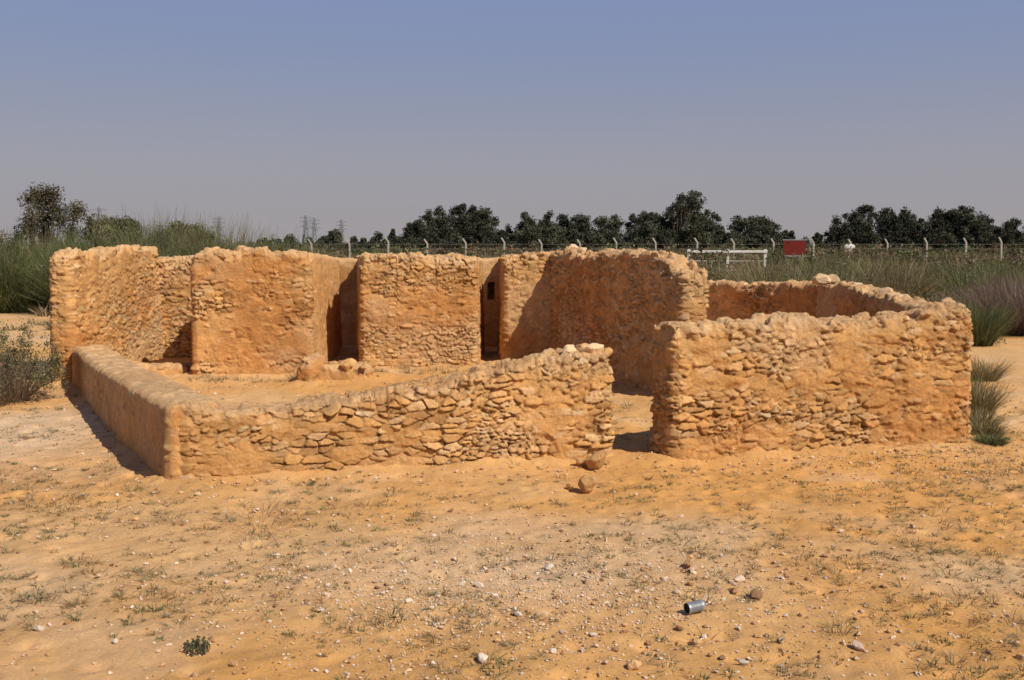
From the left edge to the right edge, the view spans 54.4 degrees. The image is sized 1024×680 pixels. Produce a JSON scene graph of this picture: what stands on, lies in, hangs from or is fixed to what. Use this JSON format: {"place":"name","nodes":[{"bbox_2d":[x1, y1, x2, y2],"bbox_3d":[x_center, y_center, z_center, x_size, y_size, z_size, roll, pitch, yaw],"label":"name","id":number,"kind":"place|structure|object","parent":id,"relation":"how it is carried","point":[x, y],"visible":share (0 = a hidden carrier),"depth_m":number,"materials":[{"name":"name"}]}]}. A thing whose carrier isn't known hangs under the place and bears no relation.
{"place":"outdoors","nodes":[
{"label":"outdoors","id":0,"kind":"place"},
{"bbox_2d":[49,244,670,370],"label":"cap stones","id":1,"kind":"object","parent":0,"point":[347,364],"visible":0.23,"depth_m":15.63,"materials":[{"name":"beige stone"}]},
{"bbox_2d":[0,246,1023,679],"bbox_3d":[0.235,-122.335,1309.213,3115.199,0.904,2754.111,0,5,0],"label":"ground","id":2,"kind":"structure","parent":0,"point":[124,658],"depth_m":6.76,"materials":[{"name":"beige sand"}]},
{"bbox_2d":[0,329,17,388],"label":"saltbush","id":3,"kind":"object","parent":2,"relation":"on","point":[6,349],"visible":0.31,"depth_m":14.04,"materials":[{"name":"green plant"}]},
{"bbox_2d":[0,332,37,375],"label":"saltbush","id":4,"kind":"object","parent":2,"relation":"on","point":[14,357],"visible":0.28,"depth_m":15.41,"materials":[{"name":"green plant"}]},
{"bbox_2d":[0,314,69,401],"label":"saltbush","id":5,"kind":"object","parent":2,"relation":"on","point":[52,361],"visible":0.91,"depth_m":13.54,"materials":[{"name":"green plant"}]},
{"bbox_2d":[0,229,75,312],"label":"broom bush","id":6,"kind":"object","parent":2,"relation":"on","point":[12,302],"visible":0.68,"depth_m":31.14,"materials":[{"name":"green plant"}]},
{"bbox_2d":[0,341,81,405],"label":"dead thorn bush","id":7,"kind":"object","parent":2,"relation":"on","point":[12,390],"visible":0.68,"depth_m":13.27,"materials":[{"name":"green plant"}]},
{"bbox_2d":[0,181,98,253],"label":"ghaf tree","id":8,"kind":"object","parent":2,"relation":"on","point":[37,216],"visible":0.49,"depth_m":42.48,"materials":[{"name":"green plant"}]},
{"bbox_2d":[0,219,98,275],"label":"broom bush","id":9,"kind":"object","parent":2,"relation":"on","point":[23,248],"visible":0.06,"depth_m":35.30,"materials":[{"name":"green plant"}]},
{"bbox_2d":[7,232,148,305],"bbox_3d":[-13.248,-2.133,30.939,4.421,2.787,4.593,-3,6,-31],"label":"broom bush","id":10,"kind":"object","parent":2,"relation":"on","point":[43,281],"visible":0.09,"depth_m":30.19,"materials":[{"name":"green plant"}]},
{"bbox_2d":[27,215,132,268],"bbox_3d":[-14.402,-2.615,33.951,4.697,3.297,4.832,0,5,0],"label":"broom bush","id":11,"kind":"object","parent":2,"relation":"on","point":[65,238],"visible":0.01,"depth_m":33.73,"materials":[{"name":"green plant"}]},
{"bbox_2d":[92,206,106,219],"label":"power pylon","id":12,"kind":"object","parent":2,"relation":"on","point":[99,212],"visible":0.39,"depth_m":693.83,"materials":[{"name":"metal"}]},
{"bbox_2d":[60,519,151,546],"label":"dead twig plant","id":13,"kind":"object","parent":2,"relation":"on","point":[107,524],"visible":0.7,"depth_m":7.43,"materials":[{"name":"brown plant"}]},
{"bbox_2d":[49,244,163,381],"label":"wall","id":14,"kind":"structure","parent":2,"relation":"on","point":[109,297],"depth_m":16.17,"materials":[{"name":"stone"}]},
{"bbox_2d":[75,215,143,245],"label":"ghaf tree","id":15,"kind":"object","parent":2,"relation":"on","point":[104,223],"visible":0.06,"depth_m":43.20,"materials":[{"name":"green plant"}]},
{"bbox_2d":[82,218,142,248],"bbox_3d":[-15.281,-3.045,38.931,3.587,3.445,3.547,5,7,40],"label":"ghaf tree","id":16,"kind":"object","parent":2,"relation":"on","point":[121,225],"visible":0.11,"depth_m":38.52,"materials":[{"name":"green plant"}]},
{"bbox_2d":[74,202,210,255],"bbox_3d":[-11.828,-2.741,32.941,5.005,3.828,4.776,0,5,0],"label":"broom bush","id":17,"kind":"object","parent":2,"relation":"on","point":[146,236],"visible":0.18,"depth_m":32.29,"materials":[{"name":"green plant"}]},
{"bbox_2d":[71,344,220,479],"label":"low stone wall","id":18,"kind":"structure","parent":2,"relation":"on","point":[136,408],"depth_m":10.08,"materials":[{"name":"stone"}]},
{"bbox_2d":[104,230,209,256],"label":"broom bush","id":19,"kind":"object","parent":2,"relation":"on","point":[159,251],"visible":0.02,"depth_m":29.76,"materials":[{"name":"green plant"}]},
{"bbox_2d":[132,360,192,375],"bbox_3d":[-5.914,0.513,16.264,1.410,0.400,0.713,-1,6,-13],"label":"bench","id":20,"kind":"object","parent":2,"relation":"on","point":[167,368],"visible":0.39,"depth_m":16.07,"materials":[{"name":"stone"}]},
{"bbox_2d":[111,215,215,249],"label":"broom bush","id":21,"kind":"object","parent":2,"relation":"on","point":[148,234],"visible":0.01,"depth_m":35.58,"materials":[{"name":"green plant"}]},
{"bbox_2d":[157,255,193,357],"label":"recess wall","id":22,"kind":"structure","parent":2,"relation":"on","point":[175,292],"depth_m":18.31,"materials":[{"name":"stone"}]},
{"bbox_2d":[152,220,210,244],"bbox_3d":[-12.482,-2.905,38.041,3.496,3.336,3.858,0,5,0],"label":"ghaf tree","id":23,"kind":"object","parent":2,"relation":"on","point":[184,227],"visible":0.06,"depth_m":37.53,"materials":[{"name":"green plant"}]},
{"bbox_2d":[183,635,210,655],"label":"desert herb","id":24,"kind":"object","parent":2,"relation":"on","point":[197,644],"visible":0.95,"depth_m":5.10,"materials":[{"name":"green plant"}]},
{"bbox_2d":[157,221,255,250],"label":"broom bush","id":25,"kind":"object","parent":2,"relation":"on","point":[200,239],"visible":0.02,"depth_m":34.67,"materials":[{"name":"green plant"}]},
{"bbox_2d":[213,216,225,242],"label":"power pylon","id":26,"kind":"object","parent":2,"relation":"on","point":[219,222],"visible":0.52,"depth_m":754.53,"materials":[{"name":"metal"}]},
{"bbox_2d":[158,212,287,256],"bbox_3d":[-9.306,-2.426,31.505,4.363,3.434,4.408,0,5,0],"label":"broom bush","id":27,"kind":"object","parent":2,"relation":"on","point":[225,246],"visible":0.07,"depth_m":30.94,"materials":[{"name":"green plant"}]},
{"bbox_2d":[150,493,342,545],"bbox_3d":[-1.974,1.343,7.677,1.809,0.155,1.862,-4,7,-36],"label":"dead twig plant","id":28,"kind":"object","parent":2,"relation":"on","point":[269,506],"visible":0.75,"depth_m":7.69,"materials":[{"name":"brown plant"}]},
{"bbox_2d":[190,245,315,374],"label":"room front wall","id":29,"kind":"structure","parent":2,"relation":"on","point":[252,310],"depth_m":15.81,"materials":[{"name":"stone"}]},
{"bbox_2d":[245,228,336,255],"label":"broom bush","id":30,"kind":"object","parent":2,"relation":"on","point":[273,248],"visible":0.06,"depth_m":33.90,"materials":[{"name":"green plant"}]},
{"bbox_2d":[299,215,311,241],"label":"power pylon","id":31,"kind":"object","parent":2,"relation":"on","point":[305,226],"visible":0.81,"depth_m":694.42,"materials":[{"name":"metal"}]},
{"bbox_2d":[296,352,326,381],"bbox_3d":[-3.053,0.505,15.223,0.392,0.613,0.527,3,6,32],"label":"doorstep block","id":32,"kind":"object","parent":2,"relation":"on","point":[309,367],"depth_m":15.06,"materials":[{"name":"beige stone"}]},
{"bbox_2d":[308,218,320,240],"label":"power pylon","id":33,"kind":"object","parent":2,"relation":"on","point":[314,220],"visible":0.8,"depth_m":685.07,"materials":[{"name":"metal"}]},
{"bbox_2d":[308,252,341,361],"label":"room right wall","id":34,"kind":"structure","parent":2,"relation":"on","point":[326,315],"depth_m":17.44,"materials":[{"name":"stone"}]},
{"bbox_2d":[336,219,347,242],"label":"power pylon","id":35,"kind":"object","parent":2,"relation":"on","point":[342,229],"visible":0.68,"depth_m":694.84,"materials":[{"name":"metal"}]},
{"bbox_2d":[318,361,374,379],"bbox_3d":[-2.599,0.548,15.505,0.999,0.474,0.844,0,5,0],"label":"doorstep","id":36,"kind":"object","parent":2,"relation":"on","point":[332,372],"visible":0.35,"depth_m":15.17,"materials":[{"name":"stone"}]},
{"bbox_2d":[338,347,358,355],"bbox_3d":[-2.951,0.308,18.785,0.901,0.331,0.661,-1,6,-10],"label":"threshold","id":37,"kind":"object","parent":2,"relation":"on","point":[349,351],"visible":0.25,"depth_m":18.50,"materials":[{"name":"stone"}]},
{"bbox_2d":[356,253,375,361],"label":"wall","id":38,"kind":"structure","parent":2,"relation":"on","point":[358,323],"depth_m":18.41,"materials":[{"name":"stone"}]},
{"bbox_2d":[176,348,615,478],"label":"stone wall","id":39,"kind":"structure","parent":2,"relation":"on","point":[544,403],"depth_m":9.33,"materials":[{"name":"stone"}]},
{"bbox_2d":[404,343,612,389],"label":"cap stones","id":40,"kind":"object","parent":39,"relation":"on","point":[592,348],"visible":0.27,"depth_m":9.69,"materials":[{"name":"beige stone"}]},
{"bbox_2d":[337,257,499,346],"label":"back wall","id":41,"kind":"structure","parent":2,"relation":"on","point":[348,284],"depth_m":20.10,"materials":[{"name":"stone"}]},
{"bbox_2d":[358,252,479,366],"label":"front wall","id":42,"kind":"structure","parent":2,"relation":"on","point":[417,309],"depth_m":16.74,"materials":[{"name":"stone"}]},
{"bbox_2d":[470,256,483,361],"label":"wall","id":43,"kind":"structure","parent":2,"relation":"on","point":[479,261],"depth_m":18.21,"materials":[{"name":"stone"}]},
{"bbox_2d":[498,254,518,358],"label":"stone wall","id":44,"kind":"structure","parent":2,"relation":"on","point":[506,256],"depth_m":17.84,"materials":[{"name":"stone"}]},
{"bbox_2d":[0,363,1023,679],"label":"ground sprouts","id":45,"kind":"object","parent":2,"relation":"on","point":[464,607],"visible":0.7,"depth_m":6.58,"materials":[{"name":"green plant"}]},
{"bbox_2d":[0,241,1023,330],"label":"desert scrub","id":46,"kind":"object","parent":2,"relation":"on","point":[711,258],"visible":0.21,"depth_m":77.45,"materials":[{"name":"green plant"}]},
{"bbox_2d":[12,394,1023,679],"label":"scattered stones","id":47,"kind":"object","parent":2,"relation":"on","point":[636,664],"visible":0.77,"depth_m":5.96,"materials":[{"name":"beige stone"}]},
{"bbox_2d":[37,237,1002,266],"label":"boundary fence","id":48,"kind":"object","parent":2,"relation":"on","point":[926,242],"visible":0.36,"depth_m":84.01,"materials":[{"name":"metal"}]},
{"bbox_2d":[501,251,552,359],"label":"corner wall","id":49,"kind":"structure","parent":2,"relation":"on","point":[526,298],"depth_m":17.29,"materials":[{"name":"stone"}]},
{"bbox_2d":[566,483,572,489],"bbox_3d":[0.492,1.263,8.604,0.044,0.063,0.085,-3,6,-28],"label":"fallen rock","id":50,"kind":"object","parent":2,"relation":"on","point":[569,486],"visible":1,"depth_m":8.58,"materials":[{"name":"beige stone"}]},
{"bbox_2d":[576,458,586,465],"bbox_3d":[0.666,1.159,9.451,0.126,0.087,0.098,0,5,0],"label":"fallen rock","id":51,"kind":"object","parent":2,"relation":"on","point":[581,461],"visible":0.74,"depth_m":9.41,"materials":[{"name":"beige stone"}]},
{"bbox_2d":[578,475,595,492],"bbox_3d":[0.636,1.231,8.504,0.148,0.164,0.162,0,5,0],"label":"fallen rock","id":52,"kind":"object","parent":2,"relation":"on","point":[586,483],"visible":1,"depth_m":8.45,"materials":[{"name":"beige stone"}]},
{"bbox_2d":[585,452,605,469],"bbox_3d":[0.788,1.137,9.356,0.203,0.166,0.157,0,5,0],"label":"fallen rock","id":53,"kind":"object","parent":2,"relation":"on","point":[595,460],"visible":1,"depth_m":9.33,"materials":[{"name":"beige stone"}]},
{"bbox_2d":[549,246,709,389],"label":"wall","id":54,"kind":"structure","parent":2,"relation":"on","point":[621,303],"depth_m":14.64,"materials":[{"name":"stone"}]},
{"bbox_2d":[237,189,1023,253],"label":"distant tree row","id":55,"kind":"object","parent":2,"relation":"on","point":[952,228],"visible":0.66,"depth_m":190.51,"materials":[{"name":"green plant"}]},
{"bbox_2d":[683,599,705,613],"bbox_3d":[1.030,1.503,5.611,0.110,0.067,0.068,-5,7,-25],"label":"tin can","id":56,"kind":"object","parent":2,"relation":"on","point":[695,606],"visible":1,"depth_m":5.59,"materials":[{"name":"silver metal"}]},
{"bbox_2d":[687,249,767,271],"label":"white gate","id":57,"kind":"structure","parent":2,"relation":"on","point":[764,251],"depth_m":59.61,"materials":[{"name":"metal"}]},
{"bbox_2d":[699,258,766,282],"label":"broom bush","id":58,"kind":"object","parent":2,"relation":"on","point":[714,275],"visible":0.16,"depth_m":32.64,"materials":[{"name":"green plant"}]},
{"bbox_2d":[706,279,817,320],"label":"stone wall","id":59,"kind":"structure","parent":2,"relation":"on","point":[732,299],"depth_m":19.57,"materials":[{"name":"stone"}]},
{"bbox_2d":[717,250,816,280],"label":"broom bush","id":60,"kind":"object","parent":2,"relation":"on","point":[755,263],"visible":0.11,"depth_m":35.81,"materials":[{"name":"green plant"}]},
{"bbox_2d":[723,248,830,283],"bbox_3d":[8.159,-1.790,30.905,3.864,2.136,3.835,0,5,0],"label":"broom bush","id":61,"kind":"object","parent":2,"relation":"on","point":[774,274],"visible":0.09,"depth_m":30.88,"materials":[{"name":"green plant"}]},
{"bbox_2d":[738,267,822,283],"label":"broom bush","id":62,"kind":"object","parent":2,"relation":"on","point":[766,280],"visible":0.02,"depth_m":28.00,"materials":[{"name":"green plant"}]},
{"bbox_2d":[779,516,804,524],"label":"grass tuft","id":63,"kind":"object","parent":2,"relation":"on","point":[790,518],"visible":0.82,"depth_m":7.55,"materials":[{"name":"beige plant"}]},
{"bbox_2d":[783,239,806,262],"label":"red notice sign","id":64,"kind":"object","parent":2,"relation":"on","point":[797,245],"visible":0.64,"depth_m":79.63,"materials":[{"name":"metal"}]},
{"bbox_2d":[648,302,973,460],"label":"stone wall","id":65,"kind":"structure","parent":2,"relation":"on","point":[755,382],"depth_m":9.93,"materials":[{"name":"stone"}]},
{"bbox_2d":[781,246,878,280],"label":"broom bush","id":66,"kind":"object","parent":2,"relation":"on","point":[827,266],"visible":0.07,"depth_m":34.01,"materials":[{"name":"green plant"}]},
{"bbox_2d":[808,488,856,504],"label":"grass tuft","id":67,"kind":"object","parent":2,"relation":"on","point":[831,498],"visible":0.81,"depth_m":8.23,"materials":[{"name":"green plant"}]},
{"bbox_2d":[816,610,860,635],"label":"grass tuft","id":68,"kind":"object","parent":2,"relation":"on","point":[828,624],"visible":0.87,"depth_m":5.40,"materials":[{"name":"beige plant"}]},
{"bbox_2d":[774,258,907,292],"bbox_3d":[9.696,-1.594,30.018,4.184,1.939,4.064,5,8,44],"label":"broom bush","id":69,"kind":"object","parent":2,"relation":"on","point":[866,280],"visible":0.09,"depth_m":29.63,"materials":[{"name":"green plant"}]},
{"bbox_2d":[844,244,854,257],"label":"satellite dish","id":70,"kind":"object","parent":2,"relation":"on","point":[850,246],"visible":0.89,"depth_m":79.59,"materials":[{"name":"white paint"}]},
{"bbox_2d":[805,247,900,284],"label":"broom bush","id":71,"kind":"object","parent":2,"relation":"on","point":[868,264],"visible":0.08,"depth_m":39.61,"materials":[{"name":"green plant"}]},
{"bbox_2d":[815,281,971,433],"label":"stone wall","id":72,"kind":"structure","parent":2,"relation":"on","point":[845,298],"depth_m":15.11,"materials":[{"name":"stone"}]},
{"bbox_2d":[694,273,909,325],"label":"cap stones","id":73,"kind":"object","parent":72,"relation":"on","point":[819,279],"visible":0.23,"depth_m":17.48,"materials":[{"name":"beige stone"}]},
{"bbox_2d":[839,248,950,299],"bbox_3d":[12.241,-1.916,32.042,3.939,2.107,3.852,0,5,0],"label":"broom bush","id":74,"kind":"object","parent":2,"relation":"on","point":[913,286],"visible":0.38,"depth_m":31.41,"materials":[{"name":"green plant"}]},
{"bbox_2d":[855,249,953,282],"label":"broom bush","id":75,"kind":"object","parent":2,"relation":"on","point":[898,271],"visible":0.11,"depth_m":43.33,"materials":[{"name":"green plant"}]},
{"bbox_2d":[894,284,980,303],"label":"broom bush","id":76,"kind":"object","parent":2,"relation":"on","point":[930,296],"visible":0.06,"depth_m":25.58,"materials":[{"name":"green plant"}]},
{"bbox_2d":[903,259,1023,300],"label":"broom bush","id":77,"kind":"object","parent":2,"relation":"on","point":[954,282],"visible":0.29,"depth_m":32.73,"materials":[{"name":"green plant"}]},
{"bbox_2d":[920,250,1021,289],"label":"broom bush","id":78,"kind":"object","parent":2,"relation":"on","point":[975,261],"visible":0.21,"depth_m":42.87,"materials":[{"name":"green plant"}]},
{"bbox_2d":[927,267,1023,335],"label":"dead thorn bush","id":79,"kind":"object","parent":2,"relation":"on","point":[1018,330],"visible":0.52,"depth_m":23.14,"materials":[{"name":"brown plant"}]},
{"bbox_2d":[942,266,1023,305],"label":"dead thorn bush","id":80,"kind":"object","parent":2,"relation":"on","point":[1003,285],"visible":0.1,"depth_m":25.64,"materials":[{"name":"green plant"}]},
{"bbox_2d":[971,371,997,397],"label":"grass tussock","id":81,"kind":"object","parent":2,"relation":"on","point":[981,382],"depth_m":13.33,"materials":[{"name":"green plant"}]},
{"bbox_2d":[952,293,1022,346],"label":"green bush","id":82,"kind":"object","parent":2,"relation":"on","point":[988,330],"visible":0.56,"depth_m":20.50,"materials":[{"name":"green plant"}]},
{"bbox_2d":[969,404,1008,426],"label":"grass tussock","id":83,"kind":"object","parent":2,"relation":"on","point":[982,417],"depth_m":11.39,"materials":[{"name":"green plant"}]},
{"bbox_2d":[969,416,1012,437],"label":"grass tussock","id":84,"kind":"object","parent":2,"relation":"on","point":[991,428],"depth_m":10.81,"materials":[{"name":"green plant"}]},
{"bbox_2d":[969,430,1014,445],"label":"grass tussock","id":85,"kind":"object","parent":2,"relation":"on","point":[993,440],"depth_m":10.29,"materials":[{"name":"green plant"}]},
{"bbox_2d":[969,374,1018,414],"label":"grass tussock","id":86,"kind":"object","parent":2,"relation":"on","point":[989,401],"depth_m":12.16,"materials":[{"name":"green plant"}]},
{"bbox_2d":[970,353,1021,381],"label":"grass tussock","id":87,"kind":"object","parent":2,"relation":"on","point":[990,374],"depth_m":15.57,"materials":[{"name":"green plant"}]},
{"bbox_2d":[973,254,1023,297],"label":"broom bush","id":88,"kind":"object","parent":2,"relation":"on","point":[1012,275],"visible":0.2,"depth_m":36.12,"materials":[{"name":"green plant"}]},
{"bbox_2d":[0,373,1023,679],"bbox_3d":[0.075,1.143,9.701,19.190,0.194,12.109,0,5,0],"label":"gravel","id":89,"kind":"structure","parent":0,"point":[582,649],"depth_m":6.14,"materials":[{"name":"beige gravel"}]},
{"bbox_2d":[0,0,1023,245],"label":"sky","id":90,"kind":"structure","parent":0,"point":[372,116],"materials":[{"name":"blue"}]}
]}

